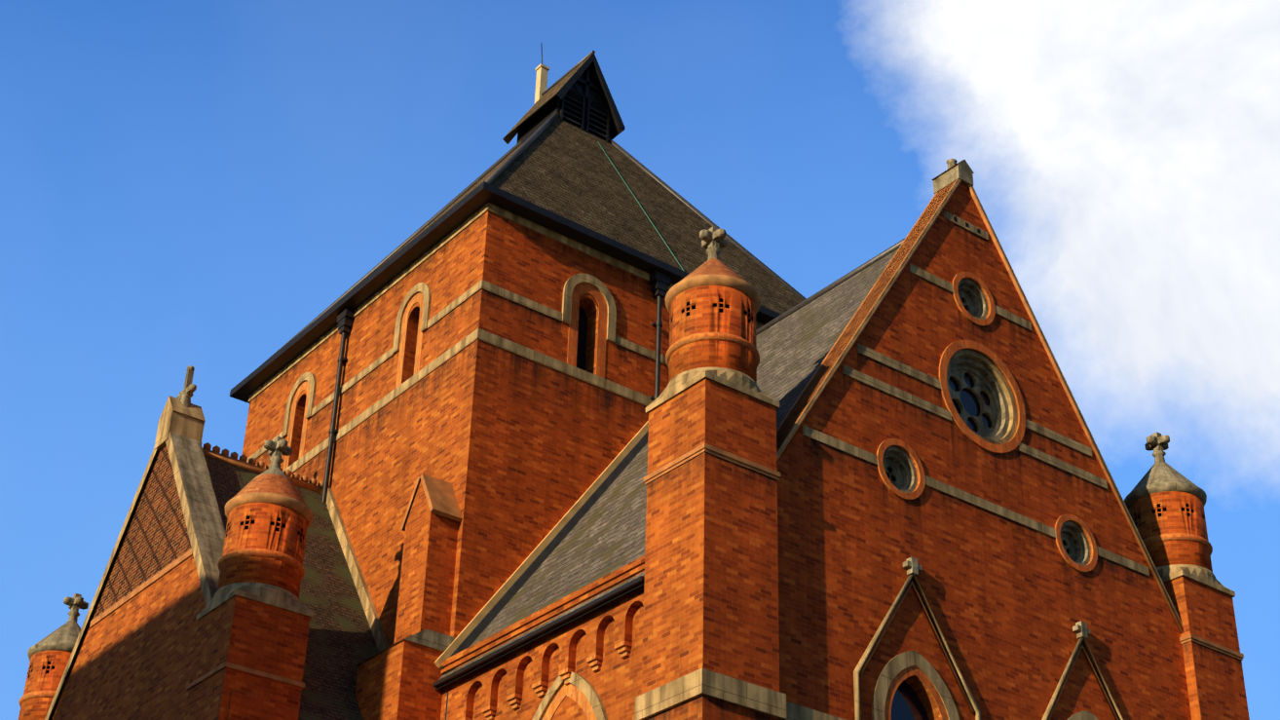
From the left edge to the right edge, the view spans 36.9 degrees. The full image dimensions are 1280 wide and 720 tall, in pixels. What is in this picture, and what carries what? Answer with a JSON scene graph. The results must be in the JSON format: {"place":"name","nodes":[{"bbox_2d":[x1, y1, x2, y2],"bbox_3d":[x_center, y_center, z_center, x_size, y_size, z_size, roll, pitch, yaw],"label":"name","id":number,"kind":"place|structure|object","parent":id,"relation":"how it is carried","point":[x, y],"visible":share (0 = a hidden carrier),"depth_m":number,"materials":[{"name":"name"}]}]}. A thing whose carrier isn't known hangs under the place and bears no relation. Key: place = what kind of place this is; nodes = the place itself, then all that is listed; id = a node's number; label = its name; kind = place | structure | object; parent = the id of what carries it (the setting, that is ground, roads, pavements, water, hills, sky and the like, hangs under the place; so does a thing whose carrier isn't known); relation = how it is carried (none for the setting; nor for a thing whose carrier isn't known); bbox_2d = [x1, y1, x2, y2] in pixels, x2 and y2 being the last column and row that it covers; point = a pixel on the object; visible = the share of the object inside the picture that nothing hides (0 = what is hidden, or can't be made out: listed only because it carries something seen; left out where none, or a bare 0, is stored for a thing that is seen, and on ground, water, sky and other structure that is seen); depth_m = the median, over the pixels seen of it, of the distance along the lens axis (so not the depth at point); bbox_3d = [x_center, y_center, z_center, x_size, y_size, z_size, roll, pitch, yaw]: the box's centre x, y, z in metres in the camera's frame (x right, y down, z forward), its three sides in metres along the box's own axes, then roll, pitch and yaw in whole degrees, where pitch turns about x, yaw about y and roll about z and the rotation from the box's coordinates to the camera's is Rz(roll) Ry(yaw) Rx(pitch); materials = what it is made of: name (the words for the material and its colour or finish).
{"place":"outdoors","nodes":[
{"label":"outdoors","id":0,"kind":"place"},
{"bbox_2d":[18,593,88,706],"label":"turret trim","id":1,"kind":"structure","parent":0,"point":[64,636],"depth_m":41.62,"materials":[{"name":"grey stone"}]},
{"bbox_2d":[18,650,72,719],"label":"turret","id":2,"kind":"object","parent":1,"relation":"on","point":[46,670],"visible":0.44,"depth_m":41.05,"materials":[{"name":"orange brick"}]},
{"bbox_2d":[44,365,258,719],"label":"gable","id":3,"kind":"structure","parent":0,"point":[131,657],"depth_m":37.79,"materials":[{"name":"orange brick"}]},
{"bbox_2d":[184,595,310,719],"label":"transept piers","id":4,"kind":"structure","parent":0,"point":[259,649],"depth_m":33.48,"materials":[{"name":"brick"}]},
{"bbox_2d":[195,436,313,620],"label":"turret trim","id":5,"kind":"structure","parent":4,"relation":"on","point":[274,484],"depth_m":34.82,"materials":[{"name":"brown stone"}]},
{"bbox_2d":[217,502,307,598],"bbox_3d":[-6.890,3.683,35.028,1.460,1.710,1.460,22,-36,-31],"label":"turret","id":6,"kind":"object","parent":5,"relation":"attached to","point":[280,528],"visible":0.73,"depth_m":34.59,"materials":[{"name":"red brick"}]},
{"bbox_2d":[202,442,388,719],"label":"roof","id":7,"kind":"structure","parent":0,"point":[346,635],"depth_m":37.80,"materials":[{"name":"tile"}]},
{"bbox_2d":[0,0,1279,719],"label":"sky","id":8,"kind":"structure","parent":0,"point":[184,183],"materials":[{"name":"blue"}]},
{"label":"ground","id":9,"kind":"structure","parent":0,"visible":0},
{"bbox_2d":[241,210,756,646],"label":"tower walls","id":10,"kind":"structure","parent":9,"relation":"on","point":[516,464],"depth_m":39.24,"materials":[{"name":"brick"}]},
{"bbox_2d":[355,473,462,719],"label":"buttress","id":11,"kind":"structure","parent":10,"relation":"attached to","point":[398,677],"depth_m":35.15,"materials":[{"name":"brick"}]},
{"bbox_2d":[321,269,671,719],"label":"rainwater pipes","id":12,"kind":"object","parent":10,"relation":"attached to","point":[660,282],"visible":0.67,"depth_m":41.85,"materials":[{"name":"metal"}]},
{"bbox_2d":[246,202,764,473],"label":"tower dressings","id":13,"kind":"structure","parent":10,"relation":"attached to","point":[573,315],"depth_m":40.61,"materials":[{"name":"beige stone"}]},
{"bbox_2d":[229,112,806,403],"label":"tower roof","id":14,"kind":"structure","parent":10,"relation":"on","point":[553,171],"depth_m":44.27,"materials":[{"name":"grey tile"}]},
{"bbox_2d":[502,42,624,145],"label":"roof vent","id":15,"kind":"object","parent":14,"relation":"on","point":[579,94],"visible":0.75,"depth_m":49.80,"materials":[{"name":"black wood"}]},
{"bbox_2d":[434,420,648,670],"bbox_3d":[-0.919,2.656,38.381,6.620,9.218,0.130,22,-36,-31],"label":"coping","id":16,"kind":"object","parent":10,"relation":"attached to","point":[507,591],"visible":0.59,"depth_m":36.97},
{"bbox_2d":[597,141,683,270],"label":"lightning conductor","id":17,"kind":"object","parent":10,"relation":"attached to","point":[640,206],"visible":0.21,"depth_m":45.35,"materials":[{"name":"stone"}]},
{"bbox_2d":[249,211,1242,719],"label":"weather stains","id":18,"kind":"object","parent":10,"relation":"attached to","point":[816,447],"visible":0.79,"depth_m":35.84,"materials":[{"name":"brown"}]},
{"bbox_2d":[472,637,642,719],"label":"brick wall","id":19,"kind":"structure","parent":9,"relation":"on","point":[615,681],"depth_m":30.47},
{"bbox_2d":[440,584,643,719],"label":"arched corbel table","id":20,"kind":"object","parent":19,"relation":"attached to","point":[604,629],"visible":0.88,"depth_m":31.97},
{"bbox_2d":[439,555,644,719],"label":"arm dressings","id":21,"kind":"structure","parent":19,"relation":"attached to","point":[579,690],"depth_m":31.51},
{"bbox_2d":[432,238,904,689],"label":"slate roof","id":22,"kind":"structure","parent":19,"relation":"on","point":[606,535],"depth_m":35.58,"materials":[{"name":"grey stone"}]},
{"bbox_2d":[645,225,779,414],"bbox_3d":[1.226,-0.720,32.281,1.630,3.572,1.630,22,-36,-31],"label":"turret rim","id":23,"kind":"object","parent":19,"relation":"on","point":[713,270],"visible":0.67,"depth_m":31.45,"materials":[{"name":"beige stone"}]},
{"bbox_2d":[668,285,756,383],"bbox_3d":[1.209,-0.142,31.940,1.460,1.710,1.460,22,-36,-31],"label":"turret","id":24,"kind":"object","parent":23,"relation":"on","point":[723,309],"visible":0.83,"depth_m":31.49,"materials":[{"name":"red brick"}]},
{"bbox_2d":[883,462,899,486],"bbox_3d":[4.298,1.977,33.082,0.436,0.436,0.050,22,-36,-31],"label":"window tracery","id":25,"kind":"object","parent":19,"relation":"attached to","point":[894,473],"visible":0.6,"depth_m":33.12,"materials":[{"name":"grey stone"}]},
{"bbox_2d":[634,377,1249,719],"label":"brick piers","id":26,"kind":"structure","parent":19,"relation":"attached to","point":[710,624],"depth_m":29.67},
{"bbox_2d":[947,369,996,433],"bbox_3d":[6.088,0.784,35.379,1.306,1.306,0.060,22,-36,-31],"label":"window tracery","id":27,"kind":"object","parent":19,"relation":"attached to","point":[979,386],"visible":0.71,"depth_m":35.46,"materials":[{"name":"grey stone"}]},
{"bbox_2d":[776,182,1191,719],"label":"gable wall","id":28,"kind":"structure","parent":19,"relation":"on","point":[1007,618],"depth_m":33.42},
{"bbox_2d":[958,294,972,313],"bbox_3d":[6.123,-1.045,36.391,0.436,0.436,0.050,22,-36,-31],"label":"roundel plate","id":29,"kind":"object","parent":28,"relation":"attached to","point":[967,304],"visible":0.52,"depth_m":36.45,"materials":[{"name":"grey stone"}]},
{"bbox_2d":[776,158,1183,719],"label":"trim","id":30,"kind":"structure","parent":28,"relation":"attached to","point":[895,696],"depth_m":34.53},
{"bbox_2d":[1060,536,1073,558],"bbox_3d":[7.813,3.458,35.335,0.436,0.436,0.050,22,-36,-31],"label":"window tracery","id":31,"kind":"object","parent":19,"relation":"attached to","point":[1069,546],"visible":0.44,"depth_m":35.39,"materials":[{"name":"grey stone"}]},
{"bbox_2d":[1124,431,1235,597],"bbox_3d":[10.498,3.074,38.286,1.630,3.620,1.630,22,-36,-31],"label":"turret stone trim","id":32,"kind":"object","parent":19,"relation":"on","point":[1160,475],"visible":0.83,"depth_m":37.76,"materials":[{"name":"grey stone"}]},
{"bbox_2d":[1128,490,1212,571],"bbox_3d":[10.480,3.672,37.933,1.460,1.710,1.460,22,-36,-31],"label":"turret","id":33,"kind":"object","parent":32,"relation":"on","point":[1152,514],"visible":0.71,"depth_m":37.49,"materials":[{"name":"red brick"}]}
]}

